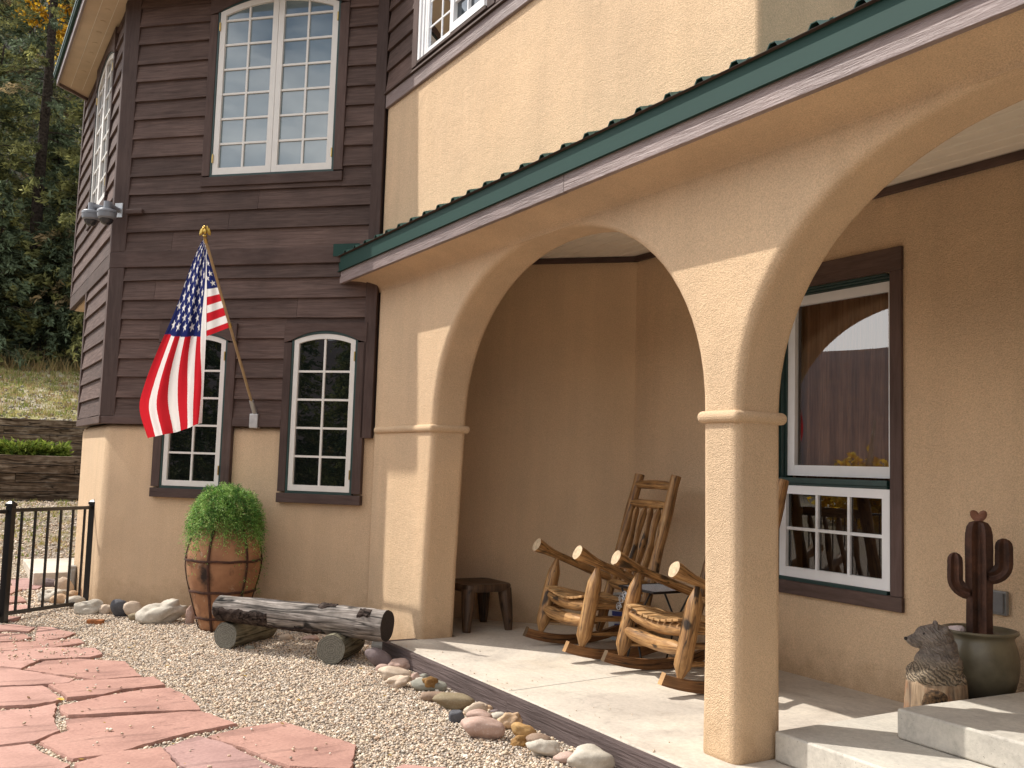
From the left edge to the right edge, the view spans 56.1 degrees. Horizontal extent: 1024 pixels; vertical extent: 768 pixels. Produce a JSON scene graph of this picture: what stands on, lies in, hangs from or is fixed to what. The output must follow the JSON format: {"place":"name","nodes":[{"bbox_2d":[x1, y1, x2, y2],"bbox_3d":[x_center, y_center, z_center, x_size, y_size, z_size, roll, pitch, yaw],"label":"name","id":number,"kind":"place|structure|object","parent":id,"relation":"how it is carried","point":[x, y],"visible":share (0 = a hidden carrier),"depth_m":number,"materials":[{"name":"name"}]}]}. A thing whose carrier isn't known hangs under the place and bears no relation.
{"place":"outdoors","nodes":[
{"label":"outdoors","id":0,"kind":"place"},
{"bbox_2d":[0,0,81,420],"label":"hillside","id":1,"kind":"structure","parent":0,"point":[48,375],"depth_m":26.61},
{"bbox_2d":[0,0,42,171],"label":"spruce tree","id":2,"kind":"object","parent":1,"relation":"on","point":[12,26],"visible":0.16,"depth_m":43.28,"materials":[{"name":"green plant"}]},
{"bbox_2d":[0,44,48,346],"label":"spruce tree","id":3,"kind":"object","parent":1,"relation":"on","point":[5,174],"visible":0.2,"depth_m":31.64,"materials":[{"name":"green plant"}]},
{"bbox_2d":[0,0,55,109],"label":"spruce tree","id":4,"kind":"object","parent":1,"relation":"on","point":[21,78],"visible":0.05,"depth_m":48.69,"materials":[{"name":"green plant"}]},
{"bbox_2d":[0,179,59,369],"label":"spruce tree","id":5,"kind":"object","parent":1,"relation":"on","point":[11,256],"visible":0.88,"depth_m":28.90,"materials":[{"name":"green plant"}]},
{"bbox_2d":[6,0,57,73],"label":"spruce tree","id":6,"kind":"object","parent":1,"relation":"on","point":[30,31],"visible":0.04,"depth_m":54.95,"materials":[{"name":"green plant"}]},
{"bbox_2d":[0,0,65,214],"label":"spruce tree","id":7,"kind":"object","parent":1,"relation":"on","point":[13,34],"visible":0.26,"depth_m":36.28,"materials":[{"name":"green plant"}]},
{"bbox_2d":[0,376,77,420],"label":"slope rubble","id":8,"kind":"object","parent":1,"relation":"on","point":[19,398],"visible":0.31,"depth_m":23.70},
{"bbox_2d":[0,339,80,558],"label":"dry grass","id":9,"kind":"structure","parent":1,"relation":"on","point":[33,367],"depth_m":24.96,"materials":[{"name":"plant"}]},
{"bbox_2d":[0,0,80,174],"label":"spruce tree","id":10,"kind":"object","parent":1,"relation":"on","point":[23,58],"visible":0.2,"depth_m":42.50,"materials":[{"name":"green plant"}]},
{"bbox_2d":[0,0,82,346],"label":"spruce tree","id":11,"kind":"object","parent":1,"relation":"on","point":[37,182],"visible":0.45,"depth_m":31.45,"materials":[{"name":"green plant"}]},
{"bbox_2d":[0,198,82,370],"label":"spruce tree","id":12,"kind":"object","parent":1,"relation":"on","point":[45,263],"visible":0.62,"depth_m":29.64,"materials":[{"name":"green plant"}]},
{"bbox_2d":[6,122,78,319],"bbox_3d":[-15.973,-5.237,33.443,4.258,8.151,4.162,-1,-6,31],"label":"spruce tree","id":13,"kind":"object","parent":1,"relation":"on","point":[57,162],"visible":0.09,"depth_m":33.36,"materials":[{"name":"green plant"}]},
{"bbox_2d":[1,96,84,365],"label":"spruce tree","id":14,"kind":"object","parent":1,"relation":"on","point":[67,189],"visible":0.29,"depth_m":29.71,"materials":[{"name":"green plant"}]},
{"bbox_2d":[0,418,86,456],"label":"timber wall","id":15,"kind":"structure","parent":1,"relation":"on","point":[37,427],"depth_m":21.84,"materials":[{"name":"wood"}]},
{"bbox_2d":[11,0,83,179],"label":"aspen tree","id":16,"kind":"object","parent":1,"relation":"on","point":[60,34],"visible":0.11,"depth_m":37.44,"materials":[{"name":"yellow plant"}]},
{"bbox_2d":[33,38,79,143],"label":"spruce tree","id":17,"kind":"object","parent":1,"relation":"on","point":[58,88],"visible":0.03,"depth_m":46.35,"materials":[{"name":"green plant"}]},
{"bbox_2d":[44,259,83,363],"bbox_3d":[-13.127,-3.193,31.065,3.362,6.583,3.439,4,-5,-23],"label":"spruce tree","id":18,"kind":"object","parent":1,"relation":"on","point":[69,331],"visible":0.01,"depth_m":30.09,"materials":[{"name":"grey plant"}]},
{"bbox_2d":[0,425,82,451],"bbox_3d":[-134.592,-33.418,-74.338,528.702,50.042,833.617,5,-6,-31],"label":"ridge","id":19,"kind":"structure","parent":0,"point":[36,434],"depth_m":152.50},
{"bbox_2d":[0,463,669,767],"bbox_3d":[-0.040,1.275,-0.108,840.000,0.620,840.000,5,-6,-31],"label":"ground","id":20,"kind":"structure","parent":0,"point":[53,521],"depth_m":6.55,"materials":[{"name":"gravel"}]},
{"bbox_2d":[8,616,20,621],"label":"flagstone","id":21,"kind":"object","parent":20,"relation":"on","point":[13,618],"visible":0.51,"depth_m":8.88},
{"bbox_2d":[0,633,31,642],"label":"flagstone","id":22,"kind":"object","parent":20,"relation":"on","point":[19,637],"visible":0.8,"depth_m":8.01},
{"bbox_2d":[10,586,21,594],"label":"flagstone","id":23,"kind":"object","parent":20,"relation":"on","point":[12,589],"visible":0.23,"depth_m":10.71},
{"bbox_2d":[0,624,34,632],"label":"flagstone","id":24,"kind":"object","parent":20,"relation":"on","point":[11,628],"visible":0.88,"depth_m":8.41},
{"bbox_2d":[9,596,26,604],"bbox_3d":[-5.212,2.269,10.056,0.207,0.051,0.527,5,-6,-31],"label":"flagstone","id":25,"kind":"object","parent":20,"relation":"on","point":[20,599],"visible":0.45,"depth_m":9.93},
{"bbox_2d":[9,604,31,614],"bbox_3d":[-4.865,2.238,9.482,0.259,0.053,0.507,5,-6,-31],"label":"flagstone","id":26,"kind":"object","parent":20,"relation":"on","point":[23,606],"visible":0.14,"depth_m":9.54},
{"bbox_2d":[11,578,41,590],"bbox_3d":[-5.668,2.371,11.352,0.499,0.058,1.082,5,-6,-31],"label":"flagstone","id":27,"kind":"object","parent":20,"relation":"on","point":[24,584],"visible":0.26,"depth_m":11.15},
{"bbox_2d":[0,703,59,746],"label":"flagstone","id":28,"kind":"object","parent":20,"relation":"on","point":[38,726],"visible":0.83,"depth_m":5.45,"materials":[{"name":"stone"}]},
{"bbox_2d":[0,686,61,709],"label":"flagstone","id":29,"kind":"object","parent":20,"relation":"on","point":[15,697],"visible":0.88,"depth_m":6.05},
{"bbox_2d":[0,744,69,767],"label":"flagstone","id":30,"kind":"object","parent":20,"relation":"on","point":[24,756],"visible":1,"depth_m":4.87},
{"bbox_2d":[0,668,73,687],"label":"flagstone","id":31,"kind":"object","parent":20,"relation":"on","point":[12,677],"visible":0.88,"depth_m":6.54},
{"bbox_2d":[0,454,80,500],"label":"timber wall","id":32,"kind":"structure","parent":20,"relation":"on","point":[24,478],"depth_m":18.85,"materials":[{"name":"wood"}]},
{"bbox_2d":[0,639,84,650],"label":"flagstone","id":33,"kind":"object","parent":20,"relation":"on","point":[5,646],"visible":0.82,"depth_m":7.76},
{"bbox_2d":[0,499,94,622],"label":"fence gate","id":34,"kind":"structure","parent":20,"relation":"on","point":[7,552],"depth_m":9.19,"materials":[{"name":"metal"}]},
{"bbox_2d":[23,558,73,584],"bbox_3d":[-5.684,2.373,12.051,0.700,0.210,1.650,5,-6,-31],"label":"concrete pad","id":35,"kind":"object","parent":20,"relation":"on","point":[50,570],"visible":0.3,"depth_m":11.73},
{"bbox_2d":[45,578,54,586],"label":"river stone","id":36,"kind":"object","parent":20,"relation":"on","point":[49,582],"visible":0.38,"depth_m":11.09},
{"bbox_2d":[0,647,102,669],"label":"flagstone","id":37,"kind":"object","parent":20,"relation":"on","point":[19,662],"visible":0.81,"depth_m":7.32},
{"bbox_2d":[37,589,65,602],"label":"river stone","id":38,"kind":"object","parent":20,"relation":"on","point":[49,594],"visible":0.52,"depth_m":10.03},
{"bbox_2d":[35,627,75,640],"bbox_3d":[-3.935,2.162,8.259,0.334,0.054,0.721,5,-6,-31],"label":"flagstone","id":39,"kind":"object","parent":20,"relation":"on","point":[59,635],"visible":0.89,"depth_m":8.21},
{"bbox_2d":[50,594,69,603],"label":"river stone","id":40,"kind":"object","parent":20,"relation":"on","point":[61,598],"visible":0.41,"depth_m":9.91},
{"bbox_2d":[54,577,73,590],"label":"river stone","id":41,"kind":"object","parent":20,"relation":"on","point":[62,583],"visible":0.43,"depth_m":10.63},
{"bbox_2d":[69,590,77,596],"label":"river stone","id":42,"kind":"object","parent":20,"relation":"on","point":[73,593],"visible":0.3,"depth_m":10.27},
{"bbox_2d":[64,596,85,606],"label":"river stone","id":43,"kind":"object","parent":20,"relation":"on","point":[76,599],"visible":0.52,"depth_m":9.81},
{"bbox_2d":[24,658,140,679],"bbox_3d":[-3.114,2.077,6.926,0.715,0.054,0.806,5,-6,-31],"label":"flagstone","id":44,"kind":"object","parent":20,"relation":"on","point":[109,669],"visible":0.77,"depth_m":6.92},
{"bbox_2d":[74,599,103,614],"bbox_3d":[-4.144,2.205,9.416,0.274,0.192,0.164,5,-6,-31],"label":"river stone","id":45,"kind":"object","parent":20,"relation":"on","point":[90,607],"visible":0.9,"depth_m":9.37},
{"bbox_2d":[86,619,104,624],"bbox_3d":[-3.841,2.195,8.865,0.147,0.043,0.060,2,-2,-1],"label":"brick piece","id":46,"kind":"object","parent":20,"relation":"on","point":[95,621],"visible":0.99,"depth_m":8.84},
{"bbox_2d":[98,604,111,614],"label":"river stone","id":47,"kind":"object","parent":20,"relation":"on","point":[104,609],"visible":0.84,"depth_m":9.42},
{"bbox_2d":[48,676,164,701],"bbox_3d":[-2.700,2.039,6.422,0.692,0.054,0.494,5,-6,-31],"label":"flagstone","id":48,"kind":"object","parent":20,"relation":"on","point":[76,690],"visible":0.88,"depth_m":6.39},
{"bbox_2d":[110,599,127,616],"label":"river stone","id":49,"kind":"object","parent":20,"relation":"on","point":[116,607],"visible":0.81,"depth_m":9.28,"materials":[{"name":"stone"}]},
{"bbox_2d":[74,747,176,767],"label":"flagstone","id":50,"kind":"object","parent":20,"relation":"on","point":[157,757],"visible":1,"depth_m":4.87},
{"bbox_2d":[59,688,200,718],"bbox_3d":[-2.405,2.016,6.008,0.773,0.058,0.689,5,-6,-31],"label":"flagstone","id":51,"kind":"object","parent":20,"relation":"on","point":[143,701],"visible":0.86,"depth_m":5.95,"materials":[{"name":"stone"}]},
{"bbox_2d":[128,613,135,620],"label":"river stone","id":52,"kind":"object","parent":20,"relation":"on","point":[131,616],"visible":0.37,"depth_m":9.10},
{"bbox_2d":[123,601,141,614],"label":"river stone","id":53,"kind":"object","parent":20,"relation":"on","point":[130,607],"visible":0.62,"depth_m":9.23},
{"bbox_2d":[39,711,237,762],"bbox_3d":[-2.104,1.984,5.449,1.042,0.058,0.825,5,-6,-31],"label":"flagstone","id":54,"kind":"object","parent":20,"relation":"on","point":[76,741],"visible":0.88,"depth_m":5.41,"materials":[{"name":"stone"}]},
{"bbox_2d":[135,598,187,624],"bbox_3d":[-3.310,2.159,9.075,0.462,0.262,0.271,5,-6,-31],"label":"river stone","id":55,"kind":"object","parent":20,"relation":"on","point":[169,610],"visible":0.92,"depth_m":9.00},
{"bbox_2d":[185,605,194,623],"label":"river stone","id":56,"kind":"object","parent":20,"relation":"on","point":[189,617],"visible":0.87,"depth_m":9.03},
{"bbox_2d":[164,736,270,767],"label":"flagstone","id":57,"kind":"object","parent":20,"relation":"on","point":[204,752],"visible":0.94,"depth_m":4.99,"materials":[{"name":"stone"}]},
{"bbox_2d":[179,481,268,631],"bbox_3d":[-2.657,1.573,8.885,0.813,1.363,0.818,5,-6,-31],"label":"clay planter","id":58,"kind":"object","parent":20,"relation":"on","point":[223,555],"visible":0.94,"depth_m":8.65,"materials":[{"name":"ceramic"}]},
{"bbox_2d":[214,621,276,648],"bbox_3d":[-2.260,2.101,8.194,0.220,0.229,0.621,0,-5,19],"label":"support log","id":59,"kind":"object","parent":20,"relation":"on","point":[227,635],"visible":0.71,"depth_m":7.93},
{"bbox_2d":[27,624,530,767],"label":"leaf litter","id":60,"kind":"object","parent":20,"relation":"on","point":[240,704],"visible":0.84,"depth_m":6.33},
{"bbox_2d":[207,721,356,767],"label":"flagstone","id":61,"kind":"object","parent":20,"relation":"on","point":[276,742],"visible":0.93,"depth_m":5.22,"materials":[{"name":"stone"}]},
{"bbox_2d":[278,634,292,640],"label":"river stone","id":62,"kind":"object","parent":20,"relation":"on","point":[286,637],"visible":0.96,"depth_m":8.35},
{"bbox_2d":[302,635,319,640],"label":"river stone","id":63,"kind":"object","parent":20,"relation":"on","point":[312,637],"visible":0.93,"depth_m":8.36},
{"bbox_2d":[316,632,364,664],"bbox_3d":[-1.356,2.078,7.684,0.228,0.231,0.528,1,-5,10],"label":"support log","id":64,"kind":"object","parent":20,"relation":"on","point":[334,648],"visible":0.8,"depth_m":7.44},
{"bbox_2d":[212,595,393,641],"bbox_3d":[-1.708,1.876,7.742,1.559,0.265,0.253,0,-5,19],"label":"bench log","id":65,"kind":"object","parent":64,"relation":"on","point":[370,624],"visible":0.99,"depth_m":7.63,"materials":[{"name":"grey wood"}]},
{"bbox_2d":[371,641,381,648],"bbox_3d":[-1.110,2.168,7.994,0.118,0.119,0.146,2,-5,-7],"label":"drain pipe","id":66,"kind":"object","parent":20,"relation":"on","point":[377,644],"visible":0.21,"depth_m":7.93,"materials":[{"name":"white plastic"}]},
{"bbox_2d":[365,647,391,666],"bbox_3d":[-1.022,2.116,7.407,0.226,0.171,0.139,2,-5,-2],"label":"river stone","id":67,"kind":"object","parent":20,"relation":"on","point":[375,656],"visible":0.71,"depth_m":7.36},
{"bbox_2d":[378,666,410,679],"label":"river stone","id":68,"kind":"object","parent":20,"relation":"on","point":[386,672],"visible":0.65,"depth_m":6.93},
{"bbox_2d":[385,675,411,688],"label":"river stone","id":69,"kind":"object","parent":20,"relation":"on","point":[398,681],"visible":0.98,"depth_m":6.72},
{"bbox_2d":[387,658,409,669],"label":"river stone","id":70,"kind":"object","parent":20,"relation":"on","point":[401,663],"visible":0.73,"depth_m":7.33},
{"bbox_2d":[411,672,420,680],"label":"river stone","id":71,"kind":"object","parent":20,"relation":"on","point":[415,675],"visible":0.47,"depth_m":6.94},
{"bbox_2d":[395,764,444,767],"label":"flagstone","id":72,"kind":"object","parent":20,"relation":"on","point":[409,766],"visible":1,"depth_m":4.94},
{"bbox_2d":[411,678,446,691],"bbox_3d":[-0.578,2.098,6.693,0.256,0.097,0.114,2,-5,-4],"label":"river stone","id":73,"kind":"object","parent":20,"relation":"on","point":[418,684],"visible":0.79,"depth_m":6.65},
{"bbox_2d":[422,676,437,687],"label":"river stone","id":74,"kind":"object","parent":73,"relation":"on","point":[429,681],"visible":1,"depth_m":6.63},
{"bbox_2d":[420,691,440,702],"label":"river stone","id":75,"kind":"object","parent":20,"relation":"on","point":[427,696],"visible":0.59,"depth_m":6.36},
{"bbox_2d":[432,692,474,709],"bbox_3d":[-0.377,2.052,6.213,0.279,0.120,0.150,2,-5,-4],"label":"river stone","id":76,"kind":"object","parent":20,"relation":"on","point":[454,701],"visible":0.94,"depth_m":6.16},
{"bbox_2d":[449,710,463,722],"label":"river stone","id":77,"kind":"object","parent":20,"relation":"on","point":[455,716],"visible":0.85,"depth_m":5.88,"materials":[{"name":"stone"}]},
{"bbox_2d":[464,702,487,713],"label":"river stone","id":78,"kind":"object","parent":20,"relation":"on","point":[478,705],"visible":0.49,"depth_m":6.02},
{"bbox_2d":[466,709,492,717],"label":"river stone","id":79,"kind":"object","parent":20,"relation":"on","point":[477,712],"visible":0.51,"depth_m":5.87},
{"bbox_2d":[460,716,505,739],"bbox_3d":[-0.169,1.997,5.575,0.264,0.143,0.157,2,-5,-1],"label":"river stone","id":80,"kind":"object","parent":20,"relation":"on","point":[483,727],"visible":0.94,"depth_m":5.52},
{"bbox_2d":[491,712,503,719],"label":"river stone","id":81,"kind":"object","parent":20,"relation":"on","point":[496,715],"visible":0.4,"depth_m":5.98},
{"bbox_2d":[497,712,522,729],"bbox_3d":[-0.021,2.031,5.782,0.171,0.116,0.091,2,-5,3],"label":"river stone","id":82,"kind":"object","parent":20,"relation":"on","point":[507,720],"visible":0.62,"depth_m":5.75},
{"bbox_2d":[510,735,526,747],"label":"river stone","id":83,"kind":"object","parent":20,"relation":"on","point":[519,740],"visible":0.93,"depth_m":5.42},
{"bbox_2d":[511,722,536,735],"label":"river stone","id":84,"kind":"object","parent":20,"relation":"on","point":[518,728],"visible":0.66,"depth_m":5.60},
{"bbox_2d":[53,0,1023,767],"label":"house","id":85,"kind":"structure","parent":20,"relation":"on","point":[505,284],"depth_m":7.47,"materials":[{"name":"beige paint"}]},
{"bbox_2d":[67,565,76,589],"bbox_3d":[-4.993,2.207,10.903,0.080,0.290,0.145,5,-6,-31],"label":"downspout","id":86,"kind":"object","parent":85,"relation":"attached to","point":[73,574],"visible":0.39,"depth_m":10.87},
{"bbox_2d":[81,202,102,225],"bbox_3d":[-4.316,-1.763,9.974,0.279,0.266,0.194,5,-6,-31],"label":"security camera","id":87,"kind":"object","parent":85,"relation":"attached to","point":[89,216],"visible":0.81,"depth_m":9.89,"materials":[{"name":"metal"}]},
{"bbox_2d":[86,26,118,230],"bbox_3d":[-4.779,-2.922,11.238,0.068,2.024,1.478,5,-6,-31],"label":"window","id":88,"kind":"structure","parent":85,"relation":"in","point":[106,73],"depth_m":11.20,"materials":[{"name":"white paint"}]},
{"bbox_2d":[97,201,122,224],"bbox_3d":[-4.080,-1.738,9.761,0.194,0.275,0.289,1,-5,14],"label":"security camera","id":89,"kind":"object","parent":85,"relation":"attached to","point":[109,213],"visible":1,"depth_m":9.68,"materials":[{"name":"metal"}]},
{"bbox_2d":[149,323,238,498],"bbox_3d":[-3.136,0.261,9.504,0.868,1.723,0.068,1,-5,14],"label":"window","id":90,"kind":"structure","parent":85,"relation":"in","point":[199,455],"depth_m":9.46,"materials":[{"name":"white paint"}]},
{"bbox_2d":[139,225,259,437],"bbox_3d":[-2.868,-0.416,8.937,0.648,1.874,1.144,1,-5,14],"label":"flag","id":91,"kind":"object","parent":85,"relation":"attached to","point":[171,399],"visible":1,"depth_m":8.64,"materials":[{"name":"multicoloured fabric"}]},
{"bbox_2d":[200,0,350,186],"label":"window","id":92,"kind":"structure","parent":85,"relation":"in","point":[277,74],"depth_m":9.60,"materials":[{"name":"white paint"}]},
{"bbox_2d":[276,322,366,505],"bbox_3d":[-1.804,0.274,9.163,0.861,1.723,0.068,1,-5,14],"label":"window","id":93,"kind":"structure","parent":85,"relation":"in","point":[321,442],"depth_m":9.17,"materials":[{"name":"white paint"}]},
{"bbox_2d":[411,0,494,68],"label":"window","id":94,"kind":"structure","parent":85,"relation":"in","point":[435,22],"depth_m":8.38,"materials":[{"name":"paint"}]},
{"bbox_2d":[455,578,512,632],"bbox_3d":[-0.323,1.973,8.611,0.499,0.408,0.533,5,-6,-31],"label":"wooden stool","id":95,"kind":"object","parent":85,"relation":"on","point":[469,588],"visible":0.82,"depth_m":8.48,"materials":[{"name":"brown wood"}]},
{"bbox_2d":[522,473,680,659],"bbox_3d":[0.743,1.422,7.732,1.075,1.416,0.782,4,-5,-26],"label":"rocking chair","id":96,"kind":"object","parent":85,"relation":"on","point":[590,601],"visible":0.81,"depth_m":7.74,"materials":[{"name":"wood"}]},
{"bbox_2d":[608,592,641,639],"bbox_3d":[0.966,1.998,8.258,0.312,0.369,0.312,5,-6,-31],"label":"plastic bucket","id":97,"kind":"object","parent":85,"relation":"on","point":[614,612],"visible":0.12,"depth_m":8.17,"materials":[{"name":"grey"}]},
{"bbox_2d":[616,583,688,657],"bbox_3d":[1.080,1.821,7.259,0.408,0.568,0.451,5,-6,-31],"label":"side table","id":98,"kind":"object","parent":85,"relation":"on","point":[654,588],"visible":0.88,"depth_m":7.27,"materials":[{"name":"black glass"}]},
{"bbox_2d":[601,479,788,693],"bbox_3d":[1.304,1.357,6.756,1.074,1.416,0.878,4,-5,-23],"label":"rocking chair","id":99,"kind":"object","parent":85,"relation":"on","point":[688,628],"visible":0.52,"depth_m":6.66,"materials":[{"name":"wood"}]},
{"bbox_2d":[779,246,904,612],"bbox_3d":[2.368,0.323,6.938,0.279,2.424,1.237,5,-6,-31],"label":"window","id":100,"kind":"structure","parent":85,"relation":"in","point":[841,393],"depth_m":6.92,"materials":[{"name":"paint"}]},
{"bbox_2d":[993,590,1008,615],"bbox_3d":[2.874,1.294,5.690,0.043,0.140,0.115,5,-6,-31],"label":"outlet box","id":101,"kind":"object","parent":85,"relation":"attached to","point":[1000,602],"visible":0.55,"depth_m":5.65,"materials":[{"name":"grey plastic"}]},
{"bbox_2d":[526,733,550,741],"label":"river stone","id":102,"kind":"object","parent":20,"relation":"on","point":[532,737],"visible":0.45,"depth_m":5.46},
{"bbox_2d":[525,739,560,756],"bbox_3d":[0.167,1.999,5.268,0.193,0.111,0.120,2,-5,-4],"label":"river stone","id":103,"kind":"object","parent":20,"relation":"on","point":[542,747],"visible":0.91,"depth_m":5.22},
{"bbox_2d":[553,751,572,763],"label":"river stone","id":104,"kind":"object","parent":20,"relation":"on","point":[562,757],"visible":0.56,"depth_m":5.14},
{"bbox_2d":[567,743,614,767],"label":"river stone","id":105,"kind":"object","parent":20,"relation":"on","point":[587,755],"visible":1,"depth_m":5.02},
{"bbox_2d":[775,692,1023,767],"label":"concrete steps","id":106,"kind":"structure","parent":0,"point":[984,732],"depth_m":4.65,"materials":[{"name":"concrete"}]},
{"bbox_2d":[904,620,967,707],"bbox_3d":[2.314,1.563,5.245,0.335,0.512,0.351,1,-5,6],"label":"carved bear","id":107,"kind":"object","parent":106,"relation":"on","point":[934,674],"visible":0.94,"depth_m":5.16},
{"bbox_2d":[942,623,1020,698],"bbox_3d":[2.654,1.620,5.453,0.408,0.455,0.408,5,-6,-31],"label":"glazed pot","id":108,"kind":"object","parent":106,"relation":"on","point":[991,665],"visible":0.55,"depth_m":5.29,"materials":[{"name":"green ceramic"}]},
{"bbox_2d":[948,625,964,631],"bbox_3d":[2.555,1.409,5.519,0.087,0.054,0.092,5,-6,-31],"label":"quartz chunk","id":109,"kind":"object","parent":108,"relation":"on","point":[958,628],"visible":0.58,"depth_m":5.49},
{"bbox_2d":[947,510,1013,633],"bbox_3d":[2.675,1.092,5.496,0.343,0.737,0.129,-1,-5,26],"label":"metal cactus","id":110,"kind":"object","parent":108,"relation":"on","point":[983,574],"visible":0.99,"depth_m":5.47,"materials":[{"name":"brown metal"}]},
{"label":"terrace","id":111,"kind":"structure","parent":0,"visible":0},
{"bbox_2d":[0,436,51,455],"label":"juniper shrub","id":112,"kind":"object","parent":111,"relation":"on","point":[7,447],"visible":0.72,"depth_m":19.05,"materials":[{"name":"green plant"}]},
{"bbox_2d":[30,439,73,456],"bbox_3d":[-9.443,1.370,19.695,0.898,0.491,1.206,5,-6,-31],"label":"juniper shrub","id":113,"kind":"object","parent":111,"relation":"on","point":[61,449],"visible":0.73,"depth_m":19.39,"materials":[{"name":"green plant"}]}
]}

